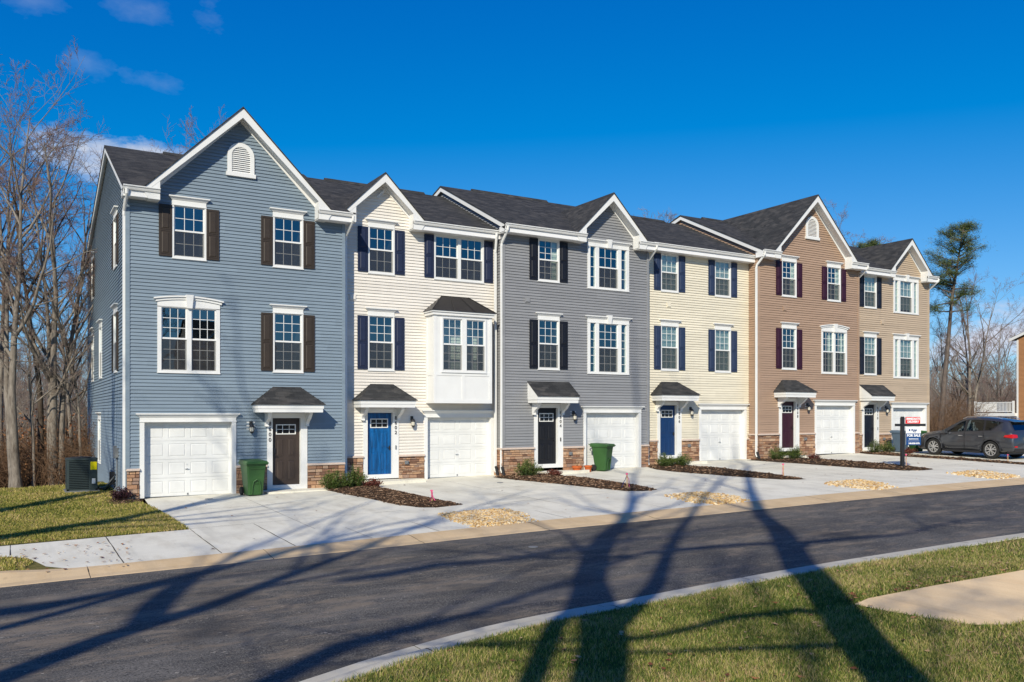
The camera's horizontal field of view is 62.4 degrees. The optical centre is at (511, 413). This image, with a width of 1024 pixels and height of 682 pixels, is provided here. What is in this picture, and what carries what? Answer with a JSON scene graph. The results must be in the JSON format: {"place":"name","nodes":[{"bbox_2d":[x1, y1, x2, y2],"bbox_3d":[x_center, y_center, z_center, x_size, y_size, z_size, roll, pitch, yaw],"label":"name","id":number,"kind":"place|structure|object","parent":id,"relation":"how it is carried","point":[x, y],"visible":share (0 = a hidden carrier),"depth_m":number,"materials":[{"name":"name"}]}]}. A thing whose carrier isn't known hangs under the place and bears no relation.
{"place":"outdoors","nodes":[
{"label":"outdoors","id":0,"kind":"place"},
{"bbox_2d":[0,557,60,570],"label":"lawn","id":1,"kind":"structure","parent":0,"point":[34,565],"depth_m":15.22,"materials":[{"name":"plant"}]},
{"bbox_2d":[0,481,188,570],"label":"lawn","id":2,"kind":"structure","parent":0,"point":[62,515],"depth_m":21.71,"materials":[{"name":"plant"}]},
{"bbox_2d":[63,456,99,492],"bbox_3d":[-13.712,1.947,26.950,0.970,1.180,0.950,0,0,-31],"label":"air conditioner","id":3,"kind":"object","parent":2,"relation":"on","point":[81,473],"visible":0.99,"depth_m":26.61,"materials":[{"name":"grey metal"}]},
{"bbox_2d":[107,499,143,504],"bbox_3d":[-11.182,2.483,24.194,1.166,0.106,1.624,0,0,-11],"label":"mulch bed","id":4,"kind":"object","parent":2,"relation":"on","point":[123,501],"visible":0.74,"depth_m":23.96,"materials":[{"name":"brown wood"}]},
{"bbox_2d":[109,485,132,499],"bbox_3d":[-11.196,2.280,24.246,0.624,0.515,0.582,0,0,-31],"label":"shrub","id":5,"kind":"object","parent":4,"relation":"on","point":[123,494],"visible":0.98,"depth_m":24.17,"materials":[{"name":"purple plant"}]},
{"bbox_2d":[4,440,795,545],"bbox_3d":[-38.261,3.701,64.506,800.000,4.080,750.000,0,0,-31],"label":"ground","id":6,"kind":"structure","parent":0,"point":[544,469],"depth_m":31.60,"materials":[{"name":"brown soil"}]},
{"bbox_2d":[3,332,43,426],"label":"bare tree","id":7,"kind":"object","parent":6,"relation":"on","point":[22,371],"visible":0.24,"depth_m":60.53,"materials":[{"name":"brown plant"}]},
{"bbox_2d":[3,371,47,431],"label":"bare tree","id":8,"kind":"object","parent":6,"relation":"on","point":[19,394],"visible":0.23,"depth_m":53.62,"materials":[{"name":"brown plant"}]},
{"bbox_2d":[3,334,87,448],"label":"wood","id":9,"kind":"object","parent":6,"relation":"on","point":[45,396],"visible":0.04,"depth_m":95.62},
{"bbox_2d":[0,54,92,477],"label":"bare tree","id":10,"kind":"object","parent":6,"relation":"on","point":[1,348],"visible":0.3,"depth_m":37.55,"materials":[{"name":"brown plant"}]},
{"bbox_2d":[0,203,92,456],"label":"bare tree","id":11,"kind":"object","parent":6,"relation":"on","point":[77,410],"visible":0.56,"depth_m":34.00,"materials":[{"name":"brown plant"}]},
{"bbox_2d":[0,57,94,486],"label":"bare tree","id":12,"kind":"object","parent":6,"relation":"on","point":[40,406],"visible":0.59,"depth_m":34.24,"materials":[{"name":"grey plant"}]},
{"bbox_2d":[0,260,94,486],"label":"bare tree","id":13,"kind":"object","parent":6,"relation":"on","point":[29,383],"visible":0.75,"depth_m":33.06,"materials":[{"name":"brown plant"}]},
{"bbox_2d":[0,36,95,487],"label":"bare tree","id":14,"kind":"object","parent":6,"relation":"on","point":[14,467],"visible":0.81,"depth_m":32.46,"materials":[{"name":"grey plant"}]},
{"bbox_2d":[0,400,96,487],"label":"undergrowth","id":15,"kind":"object","parent":6,"relation":"on","point":[72,451],"visible":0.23,"depth_m":33.45,"materials":[{"name":"brown plant"}]},
{"bbox_2d":[9,197,88,445],"bbox_3d":[-20.029,-2.790,37.511,5.577,13.332,5.628,0,0,4],"label":"bare tree","id":16,"kind":"object","parent":6,"relation":"on","point":[67,390],"visible":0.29,"depth_m":37.61,"materials":[{"name":"brown plant"}]},
{"bbox_2d":[16,309,87,442],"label":"bare tree","id":17,"kind":"object","parent":6,"relation":"on","point":[45,389],"visible":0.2,"depth_m":46.35,"materials":[{"name":"brown plant"}]},
{"bbox_2d":[17,218,87,449],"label":"bare tree","id":18,"kind":"object","parent":6,"relation":"on","point":[73,399],"visible":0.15,"depth_m":43.25,"materials":[{"name":"brown plant"}]},
{"bbox_2d":[0,64,107,484],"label":"bare tree","id":19,"kind":"object","parent":6,"relation":"on","point":[53,333],"visible":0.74,"depth_m":33.46,"materials":[{"name":"grey plant"}]},
{"bbox_2d":[60,104,226,195],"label":"bare tree","id":20,"kind":"object","parent":6,"relation":"on","point":[193,135],"visible":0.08,"depth_m":56.11,"materials":[{"name":"brown plant"}]},
{"bbox_2d":[85,106,354,499],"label":"townhouse","id":21,"kind":"structure","parent":6,"relation":"on","point":[218,327],"depth_m":26.22,"materials":[{"name":"blue paint"}]},
{"bbox_2d":[95,412,100,463],"bbox_3d":[-15.466,0.894,31.753,0.246,1.908,1.170,0,0,-31],"label":"window","id":22,"kind":"structure","parent":21,"relation":"in","point":[98,413],"depth_m":31.86,"materials":[{"name":"white paint"}]},
{"bbox_2d":[96,319,102,378],"bbox_3d":[-15.211,-2.381,31.323,0.246,2.158,1.170,0,0,-31],"label":"window","id":23,"kind":"structure","parent":21,"relation":"in","point":[99,321],"depth_m":31.51,"materials":[{"name":"white paint"}]},
{"bbox_2d":[110,205,117,270],"bbox_3d":[-12.583,-5.556,26.893,0.246,1.868,1.170,0,0,-31],"label":"window","id":24,"kind":"structure","parent":21,"relation":"in","point":[114,210],"depth_m":27.25,"materials":[{"name":"white paint"}]},
{"bbox_2d":[110,303,117,373],"bbox_3d":[-12.583,-2.381,26.893,0.246,2.158,1.170,0,0,-31],"label":"window","id":25,"kind":"structure","parent":21,"relation":"in","point":[114,307],"depth_m":27.25,"materials":[{"name":"white paint"}]},
{"bbox_2d":[144,422,229,497],"bbox_3d":[-9.790,1.360,25.562,2.490,2.220,0.080,0,0,-31],"label":"garage door","id":26,"kind":"structure","parent":21,"relation":"in","point":[181,458],"depth_m":25.53,"materials":[{"name":"white paint"}]},
{"bbox_2d":[168,194,209,260],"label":"window","id":27,"kind":"structure","parent":21,"relation":"in","point":[188,213],"depth_m":25.48,"materials":[{"name":"white paint"}]},
{"bbox_2d":[154,295,223,373],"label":"window","id":28,"kind":"structure","parent":21,"relation":"in","point":[188,326],"depth_m":25.51,"materials":[{"name":"white paint"}]},
{"bbox_2d":[273,418,298,484],"bbox_3d":[-7.207,1.195,26.969,0.880,2.110,0.106,0,0,-31],"label":"entry door","id":29,"kind":"structure","parent":21,"relation":"in","point":[285,430],"depth_m":26.97,"materials":[{"name":"paint"}]},
{"bbox_2d":[270,207,306,269],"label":"window","id":30,"kind":"structure","parent":21,"relation":"in","point":[287,223],"depth_m":27.01,"materials":[{"name":"glass"}]},
{"bbox_2d":[270,304,306,372],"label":"window","id":31,"kind":"structure","parent":21,"relation":"in","point":[287,319],"depth_m":27.02,"materials":[{"name":"white paint"}]},
{"bbox_2d":[308,172,500,484],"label":"townhouse","id":32,"kind":"structure","parent":6,"relation":"on","point":[421,336],"depth_m":29.75,"materials":[{"name":"white paint"}]},
{"bbox_2d":[368,413,390,474],"bbox_3d":[-4.580,1.025,29.166,0.900,2.110,0.106,0,0,-31],"label":"entry door","id":33,"kind":"structure","parent":32,"relation":"in","point":[379,424],"depth_m":29.19,"materials":[{"name":"paint"}]},
{"bbox_2d":[365,218,397,275],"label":"window","id":34,"kind":"structure","parent":32,"relation":"in","point":[381,233],"depth_m":29.20,"materials":[{"name":"glass"}]},
{"bbox_2d":[365,307,397,371],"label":"window","id":35,"kind":"structure","parent":32,"relation":"in","point":[380,320],"depth_m":29.21,"materials":[{"name":"white paint"}]},
{"bbox_2d":[428,417,487,478],"bbox_3d":[-1.995,1.232,30.825,2.570,2.205,0.080,0,0,-31],"label":"garage door","id":36,"kind":"structure","parent":32,"relation":"in","point":[457,447],"depth_m":30.82,"materials":[{"name":"white paint"}]},
{"bbox_2d":[434,234,483,283],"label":"window","id":37,"kind":"structure","parent":32,"relation":"in","point":[456,258],"depth_m":30.86,"materials":[{"name":"glass"}]},
{"bbox_2d":[441,317,486,373],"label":"window","id":38,"kind":"structure","parent":32,"relation":"in","point":[463,357],"depth_m":29.99,"materials":[{"name":"white paint"}]},
{"bbox_2d":[433,186,658,475],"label":"townhouse","id":39,"kind":"structure","parent":6,"relation":"on","point":[572,332],"depth_m":32.67,"materials":[{"name":"grey plastic"}]},
{"bbox_2d":[538,408,555,463],"bbox_3d":[1.300,0.835,32.014,0.880,2.110,0.106,0,0,-31],"label":"entry door","id":40,"kind":"structure","parent":39,"relation":"in","point":[546,416],"depth_m":32.03,"materials":[{"name":"paint"}]},
{"bbox_2d":[538,238,559,282],"bbox_3d":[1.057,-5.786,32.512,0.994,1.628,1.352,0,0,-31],"label":"window","id":41,"kind":"structure","parent":39,"relation":"in","point":[548,249],"depth_m":32.10,"materials":[{"name":"glass"}]},
{"bbox_2d":[536,312,562,370],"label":"window","id":42,"kind":"structure","parent":39,"relation":"in","point":[548,323],"depth_m":32.06,"materials":[{"name":"white paint"}]},
{"bbox_2d":[585,315,631,374],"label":"window","id":43,"kind":"structure","parent":39,"relation":"in","point":[608,335],"depth_m":33.59,"materials":[{"name":"white paint"}]},
{"bbox_2d":[587,238,631,291],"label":"window","id":44,"kind":"structure","parent":39,"relation":"in","point":[607,260],"depth_m":33.58,"materials":[{"name":"white paint"}]},
{"bbox_2d":[586,413,634,468],"bbox_3d":[3.889,1.067,33.676,2.600,2.215,0.080,0,0,-31],"label":"garage door","id":45,"kind":"structure","parent":39,"relation":"in","point":[618,429],"depth_m":33.81,"materials":[{"name":"white paint"}]},
{"bbox_2d":[631,216,755,464],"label":"townhouse","id":46,"kind":"structure","parent":6,"relation":"on","point":[698,347],"depth_m":36.62,"materials":[{"name":"white paint"}]},
{"bbox_2d":[660,405,674,455],"bbox_3d":[6.545,0.695,35.765,0.890,2.110,0.106,0,0,-31],"label":"entry door","id":47,"kind":"structure","parent":46,"relation":"in","point":[667,412],"depth_m":35.80,"materials":[{"name":"paint"}]},
{"bbox_2d":[660,253,678,292],"bbox_3d":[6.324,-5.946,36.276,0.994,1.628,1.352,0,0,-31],"label":"window","id":48,"kind":"structure","parent":46,"relation":"in","point":[669,262],"depth_m":35.80,"materials":[{"name":"white paint"}]},
{"bbox_2d":[659,319,681,370],"bbox_3d":[6.644,-2.891,35.736,1.170,2.158,0.246,0,0,-31],"label":"window","id":49,"kind":"structure","parent":46,"relation":"in","point":[669,328],"depth_m":35.78,"materials":[{"name":"white paint"}]},
{"bbox_2d":[701,410,740,460],"bbox_3d":[9.199,0.938,37.465,2.600,2.235,0.080,0,0,-31],"label":"garage door","id":50,"kind":"structure","parent":46,"relation":"in","point":[720,429],"depth_m":37.48,"materials":[{"name":"white paint"}]},
{"bbox_2d":[714,260,730,297],"bbox_3d":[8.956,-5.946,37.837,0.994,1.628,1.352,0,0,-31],"label":"window","id":51,"kind":"structure","parent":46,"relation":"in","point":[722,268],"depth_m":37.36,"materials":[{"name":"white paint"}]},
{"bbox_2d":[713,323,733,372],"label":"window","id":52,"kind":"structure","parent":46,"relation":"in","point":[722,331],"depth_m":37.36,"materials":[{"name":"white paint"}]},
{"bbox_2d":[670,194,868,458],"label":"townhouse","id":53,"kind":"structure","parent":6,"relation":"on","point":[806,267],"depth_m":39.30,"materials":[{"name":"brown plastic"}]},
{"bbox_2d":[782,402,793,447],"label":"entry door","id":54,"kind":"structure","parent":53,"relation":"in","point":[787,407],"depth_m":38.74,"materials":[{"name":"paint"}]},
{"bbox_2d":[781,254,798,297],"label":"window","id":55,"kind":"structure","parent":53,"relation":"in","point":[789,263],"depth_m":38.73,"materials":[{"name":"white paint"}]},
{"bbox_2d":[780,322,799,369],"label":"window","id":56,"kind":"structure","parent":53,"relation":"in","point":[789,329],"depth_m":38.74,"materials":[{"name":"white paint"}]},
{"bbox_2d":[817,406,849,453],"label":"garage door","id":57,"kind":"structure","parent":53,"relation":"in","point":[833,422],"depth_m":40.48,"materials":[{"name":"white paint"}]},
{"bbox_2d":[825,261,843,301],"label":"window","id":58,"kind":"structure","parent":53,"relation":"in","point":[833,268],"depth_m":40.30,"materials":[{"name":"white paint"}]},
{"bbox_2d":[820,324,849,374],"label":"window","id":59,"kind":"structure","parent":53,"relation":"in","point":[834,336],"depth_m":40.29,"materials":[{"name":"white paint"}]},
{"bbox_2d":[850,238,939,451],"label":"townhouse","id":60,"kind":"structure","parent":6,"relation":"on","point":[897,279],"depth_m":43.09,"materials":[{"name":"brown plastic"}]},
{"bbox_2d":[864,405,873,446],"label":"entry door","id":61,"kind":"structure","parent":60,"relation":"in","point":[869,409],"depth_m":42.14,"materials":[{"name":"paint"}]},
{"bbox_2d":[864,275,876,308],"bbox_3d":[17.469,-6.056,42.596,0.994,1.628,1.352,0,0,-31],"label":"window","id":62,"kind":"structure","parent":60,"relation":"in","point":[870,282],"depth_m":42.13,"materials":[{"name":"white paint"}]},
{"bbox_2d":[863,331,879,375],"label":"window","id":63,"kind":"structure","parent":60,"relation":"in","point":[870,338],"depth_m":42.12,"materials":[{"name":"white paint"}]},
{"bbox_2d":[892,333,920,378],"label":"window","id":64,"kind":"structure","parent":60,"relation":"in","point":[905,346],"depth_m":43.56,"materials":[{"name":"white paint"}]},
{"bbox_2d":[893,274,920,314],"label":"window","id":65,"kind":"structure","parent":60,"relation":"in","point":[905,288],"depth_m":43.55,"materials":[{"name":"white paint"}]},
{"bbox_2d":[893,408,920,446],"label":"garage door","id":66,"kind":"structure","parent":60,"relation":"in","point":[897,412],"depth_m":43.74,"materials":[{"name":"white paint"}]},
{"bbox_2d":[930,291,975,415],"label":"bare tree","id":67,"kind":"object","parent":6,"relation":"on","point":[940,358],"visible":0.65,"depth_m":70.50,"materials":[{"name":"brown plant"}]},
{"bbox_2d":[922,218,996,430],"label":"pine tree","id":68,"kind":"object","parent":6,"relation":"on","point":[952,236],"visible":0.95,"depth_m":64.03,"materials":[{"name":"green plant"}]},
{"bbox_2d":[934,334,986,415],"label":"bare tree","id":69,"kind":"object","parent":6,"relation":"on","point":[962,382],"visible":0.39,"depth_m":81.48,"materials":[{"name":"brown plant"}]},
{"bbox_2d":[930,384,1015,431],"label":"undergrowth","id":70,"kind":"object","parent":6,"relation":"on","point":[934,425],"visible":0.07,"depth_m":61.39,"materials":[{"name":"brown plant"}]},
{"bbox_2d":[930,345,1016,419],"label":"wood","id":71,"kind":"object","parent":6,"relation":"on","point":[933,382],"visible":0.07,"depth_m":137.86,"materials":[{"name":"brown plant"}]},
{"bbox_2d":[930,250,1023,417],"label":"bare tree","id":72,"kind":"object","parent":6,"relation":"on","point":[970,366],"visible":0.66,"depth_m":75.63,"materials":[{"name":"grey plant"}]},
{"bbox_2d":[963,355,1012,412],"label":"bare tree","id":73,"kind":"object","parent":6,"relation":"on","point":[987,395],"visible":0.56,"depth_m":91.50,"materials":[{"name":"brown plant"}]},
{"bbox_2d":[974,401,1016,417],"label":"deck","id":74,"kind":"structure","parent":6,"relation":"on","point":[1003,407],"depth_m":73.38,"materials":[{"name":"white paint"}]},
{"bbox_2d":[968,294,1023,412],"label":"bare tree","id":75,"kind":"object","parent":6,"relation":"on","point":[1004,352],"visible":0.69,"depth_m":96.47,"materials":[{"name":"brown plant"}]},
{"bbox_2d":[980,350,1016,417],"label":"bare tree","id":76,"kind":"object","parent":6,"relation":"on","point":[1008,373],"visible":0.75,"depth_m":91.75,"materials":[{"name":"brown plant"}]},
{"bbox_2d":[1009,331,1023,419],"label":"townhouse","id":77,"kind":"structure","parent":6,"relation":"on","point":[1019,338],"depth_m":71.80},
{"bbox_2d":[0,484,1023,681],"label":"road","id":78,"kind":"structure","parent":0,"point":[296,619],"depth_m":13.69,"materials":[{"name":"grey asphalt"}]},
{"bbox_2d":[0,478,1023,586],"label":"kerb","id":79,"kind":"structure","parent":78,"relation":"on","point":[15,577],"depth_m":18.46,"materials":[{"name":"concrete"}]},
{"bbox_2d":[300,533,1023,681],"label":"kerb","id":80,"kind":"structure","parent":78,"relation":"on","point":[362,667],"depth_m":11.81,"materials":[{"name":"grey concrete"}]},
{"bbox_2d":[0,449,1023,567],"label":"driveway","id":81,"kind":"structure","parent":0,"point":[227,534],"depth_m":23.41,"materials":[{"name":"concrete"}]},
{"bbox_2d":[238,459,268,494],"bbox_3d":[-7.848,1.917,25.613,0.680,1.067,0.885,0,0,-36],"label":"wheeled bin","id":82,"kind":"object","parent":81,"relation":"on","point":[253,473],"visible":1,"depth_m":25.36,"materials":[{"name":"green plastic"}]},
{"bbox_2d":[328,483,461,507],"bbox_3d":[-3.919,2.397,25.471,1.857,0.222,6.840,0,0,-34],"label":"mulch bed","id":83,"kind":"object","parent":81,"relation":"on","point":[391,496],"visible":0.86,"depth_m":24.70,"materials":[{"name":"brown wood"}]},
{"bbox_2d":[318,469,347,489],"bbox_3d":[-5.667,2.062,26.855,1.020,0.748,0.805,0,0,-31],"label":"shrub","id":84,"kind":"object","parent":83,"relation":"on","point":[335,482],"visible":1,"depth_m":26.77,"materials":[{"name":"green plant"}]},
{"bbox_2d":[339,463,367,486],"bbox_3d":[-5.154,1.998,27.421,1.030,0.842,0.824,0,0,-31],"label":"shrub","id":85,"kind":"object","parent":83,"relation":"on","point":[355,479],"visible":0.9,"depth_m":27.37,"materials":[{"name":"green plant"}]},
{"bbox_2d":[438,508,538,526],"bbox_3d":[-0.568,2.519,20.861,2.208,0.158,2.559,0,0,-31],"label":"gravel patch","id":86,"kind":"object","parent":81,"relation":"on","point":[487,517],"visible":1,"depth_m":20.50,"materials":[{"name":"beige gravel"}]},
{"bbox_2d":[495,473,656,490],"bbox_3d":[2.236,2.279,28.793,2.265,0.228,6.753,0,0,-42],"label":"mulch bed","id":87,"kind":"object","parent":81,"relation":"on","point":[572,480],"visible":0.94,"depth_m":28.43,"materials":[{"name":"brown wood"}]},
{"bbox_2d":[514,457,543,475],"bbox_3d":[0.584,1.921,30.498,1.195,0.767,0.879,0,0,-31],"label":"shrub","id":88,"kind":"object","parent":87,"relation":"on","point":[524,468],"visible":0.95,"depth_m":30.41,"materials":[{"name":"green plant"}]},
{"bbox_2d":[588,443,615,470],"bbox_3d":[3.466,1.662,32.785,0.885,1.067,0.680,0,0,34],"label":"wheeled bin","id":89,"kind":"object","parent":81,"relation":"on","point":[602,455],"visible":0.98,"depth_m":32.55,"materials":[{"name":"green plastic"}]},
{"bbox_2d":[664,490,749,504],"bbox_3d":[5.564,2.389,24.312,2.165,0.175,2.566,0,0,-31],"label":"gravel patch","id":90,"kind":"object","parent":81,"relation":"on","point":[706,497],"visible":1,"depth_m":23.93,"materials":[{"name":"beige gravel"}]},
{"bbox_2d":[648,464,802,479],"bbox_3d":[7.686,2.153,32.101,2.537,0.232,7.382,0,0,-31],"label":"mulch bed","id":91,"kind":"object","parent":81,"relation":"on","point":[722,471],"visible":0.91,"depth_m":31.64,"materials":[{"name":"brown wood"}]},
{"bbox_2d":[654,452,676,466],"bbox_3d":[6.226,1.847,34.141,1.026,0.656,0.849,0,0,-31],"label":"shrub","id":92,"kind":"object","parent":91,"relation":"on","point":[665,461],"visible":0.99,"depth_m":34.08,"materials":[{"name":"green plant"}]},
{"bbox_2d":[751,457,931,470],"bbox_3d":[13.751,2.046,35.324,2.834,0.244,7.361,0,0,-38],"label":"mulch bed","id":93,"kind":"object","parent":81,"relation":"on","point":[847,463],"visible":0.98,"depth_m":34.79,"materials":[{"name":"brown wood"}]},
{"bbox_2d":[767,443,785,458],"bbox_3d":[11.698,1.678,37.229,1.044,0.765,0.771,0,0,-31],"label":"shrub","id":94,"kind":"object","parent":93,"relation":"on","point":[776,455],"visible":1,"depth_m":37.18,"materials":[{"name":"green plant"}]},
{"bbox_2d":[895,417,925,466],"bbox_3d":[15.665,1.163,33.278,1.280,2.120,0.120,0,0,-10],"label":"for sale sign","id":95,"kind":"object","parent":93,"relation":"on","point":[913,435],"visible":1,"depth_m":33.25,"materials":[{"name":"white metal"}]},
{"bbox_2d":[824,479,897,489],"bbox_3d":[11.386,2.269,27.467,2.340,0.182,2.416,0,0,-31],"label":"gravel patch","id":96,"kind":"object","parent":81,"relation":"on","point":[863,484],"visible":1,"depth_m":27.05,"materials":[{"name":"beige gravel"}]},
{"bbox_2d":[889,430,907,451],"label":"wheeled bin","id":97,"kind":"object","parent":81,"relation":"on","point":[896,437],"visible":0.51,"depth_m":41.59,"materials":[{"name":"blue plastic"}]},
{"bbox_2d":[860,451,1023,464],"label":"mulch bed","id":98,"kind":"object","parent":81,"relation":"on","point":[937,457],"visible":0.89,"depth_m":37.66,"materials":[{"name":"brown wood"}]},
{"bbox_2d":[918,416,1023,458],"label":"parked car","id":99,"kind":"object","parent":81,"relation":"on","point":[991,437],"visible":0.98,"depth_m":37.75,"materials":[{"name":"grey paint"}]},
{"bbox_2d":[946,470,1019,478],"bbox_3d":[17.015,2.155,30.387,2.424,0.182,2.452,0,0,-31],"label":"gravel patch","id":100,"kind":"object","parent":81,"relation":"on","point":[983,474],"visible":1,"depth_m":29.93,"materials":[{"name":"beige gravel"}]},
{"bbox_2d":[0,0,1023,420],"label":"sky","id":101,"kind":"structure","parent":0,"point":[909,114],"materials":[{"name":"blue"}]},
{"bbox_2d":[333,537,1023,681],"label":"lawn","id":102,"kind":"structure","parent":0,"point":[704,655],"depth_m":10.18,"materials":[{"name":"plant"}]},
{"bbox_2d":[4,462,1021,681],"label":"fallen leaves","id":103,"kind":"object","parent":102,"relation":"on","point":[650,663],"visible":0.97,"depth_m":12.44,"materials":[{"name":"brown plant"}]},
{"bbox_2d":[855,570,1023,624],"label":"path","id":104,"kind":"structure","parent":0,"point":[990,599],"depth_m":12.30,"materials":[{"name":"concrete"}]},
{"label":"lawn","id":105,"kind":"structure","parent":0,"visible":0},
{"bbox_2d":[853,236,882,247],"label":"pine tree","id":106,"kind":"object","parent":105,"relation":"on","point":[872,242],"visible":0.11,"depth_m":65.86,"materials":[{"name":"green plant"}]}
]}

